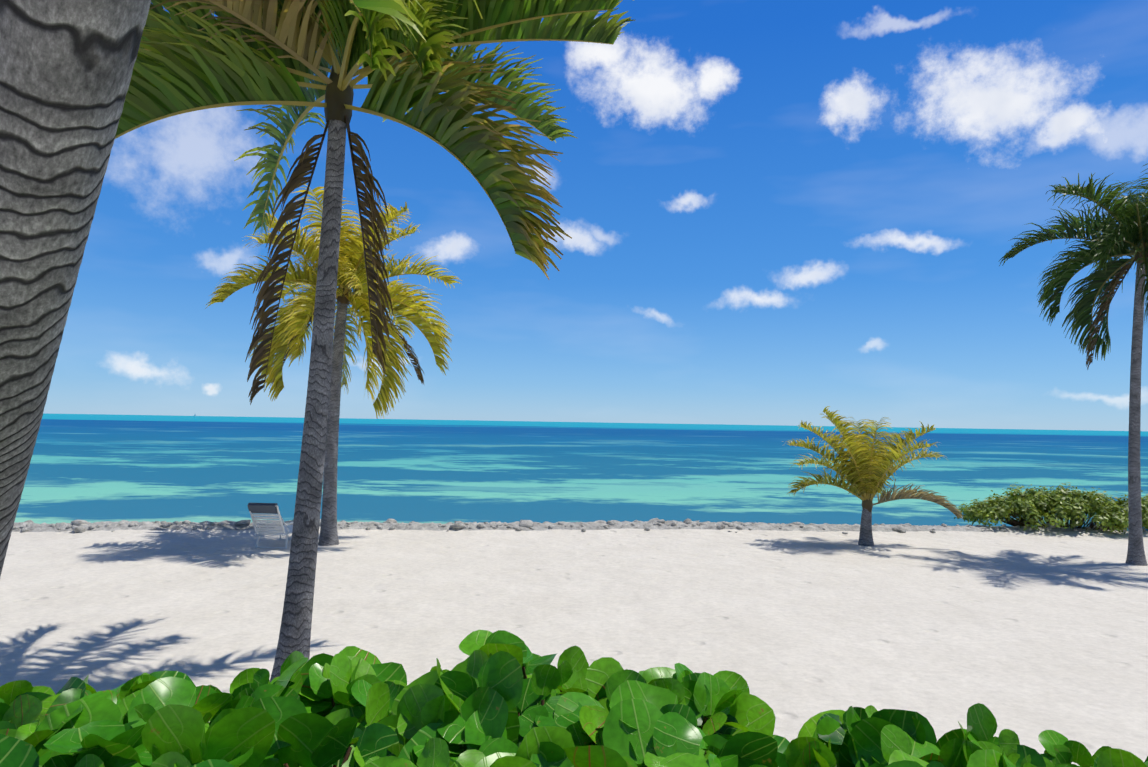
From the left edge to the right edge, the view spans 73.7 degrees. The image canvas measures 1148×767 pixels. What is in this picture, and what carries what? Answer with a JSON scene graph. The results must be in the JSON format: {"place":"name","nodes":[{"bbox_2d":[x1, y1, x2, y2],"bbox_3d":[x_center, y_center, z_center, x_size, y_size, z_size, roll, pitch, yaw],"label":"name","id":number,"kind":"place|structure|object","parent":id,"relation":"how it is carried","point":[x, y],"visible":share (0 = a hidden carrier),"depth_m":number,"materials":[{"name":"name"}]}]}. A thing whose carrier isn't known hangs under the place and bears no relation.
{"place":"outdoors","nodes":[
{"label":"outdoors","id":0,"kind":"place"},
{"bbox_2d":[0,528,1147,765],"bbox_3d":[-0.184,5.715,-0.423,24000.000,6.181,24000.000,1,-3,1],"label":"sand ground","id":1,"kind":"structure","parent":0,"point":[1028,638],"depth_m":11.51,"materials":[{"name":"white sand"}]},
{"bbox_2d":[0,0,482,575],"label":"palm","id":2,"kind":"object","parent":1,"relation":"on","point":[66,68],"visible":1,"depth_m":1.93,"materials":[{"name":"grey plant"}]},
{"bbox_2d":[247,503,292,548],"bbox_3d":[-6.511,3.080,16.950,0.718,1.027,1.824,1,-3,5],"label":"sun lounger","id":3,"kind":"object","parent":1,"relation":"on","point":[272,511],"visible":0.77,"depth_m":16.39,"materials":[{"name":"white plastic"}]},
{"bbox_2d":[205,184,461,545],"bbox_3d":[-5.214,-0.310,17.765,4.926,7.988,5.584,1,-3,1],"label":"palm","id":4,"kind":"object","parent":1,"relation":"on","point":[291,328],"visible":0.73,"depth_m":17.12,"materials":[{"name":"yellow plant"}]},
{"bbox_2d":[115,0,634,681],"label":"palm","id":5,"kind":"object","parent":1,"relation":"on","point":[195,54],"visible":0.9,"depth_m":7.60,"materials":[{"name":"green plant"}]},
{"bbox_2d":[12,520,1101,532],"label":"shore rubble ridge","id":6,"kind":"structure","parent":1,"relation":"on","point":[145,525],"depth_m":19.65,"materials":[{"name":"grey stone"}]},
{"bbox_2d":[0,629,1147,766],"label":"sea grape hedge","id":7,"kind":"object","parent":1,"relation":"on","point":[501,698],"visible":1,"depth_m":2.45,"materials":[{"name":"green plant"}]},
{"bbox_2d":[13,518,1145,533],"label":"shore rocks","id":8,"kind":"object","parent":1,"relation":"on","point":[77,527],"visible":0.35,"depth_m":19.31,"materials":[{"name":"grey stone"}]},
{"bbox_2d":[784,406,962,545],"bbox_3d":[7.088,2.233,18.255,4.230,3.359,3.077,1,-3,1],"label":"palm","id":9,"kind":"object","parent":1,"relation":"on","point":[865,476],"visible":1,"depth_m":18.13,"materials":[{"name":"plant"}]},
{"bbox_2d":[954,482,1147,533],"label":"shrub","id":10,"kind":"object","parent":1,"relation":"on","point":[1032,508],"visible":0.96,"depth_m":20.73,"materials":[{"name":"green plant"}]},
{"bbox_2d":[998,163,1147,565],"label":"palm","id":11,"kind":"object","parent":1,"relation":"on","point":[1126,234],"visible":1,"depth_m":16.56,"materials":[{"name":"green plant"}]},
{"bbox_2d":[1141,490,1147,506],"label":"shrub","id":12,"kind":"object","parent":1,"relation":"on","point":[1146,498],"visible":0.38,"depth_m":22.94,"materials":[{"name":"green plant"}]},
{"bbox_2d":[14,413,1147,530],"bbox_3d":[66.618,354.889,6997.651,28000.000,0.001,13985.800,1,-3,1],"label":"sea water","id":13,"kind":"structure","parent":0,"point":[91,468],"depth_m":46.24,"materials":[{"name":"teal liquid"}]},
{"bbox_2d":[43,0,1147,430],"label":"sky","id":14,"kind":"structure","parent":0,"point":[774,212],"materials":[{"name":"blue"}]}
]}

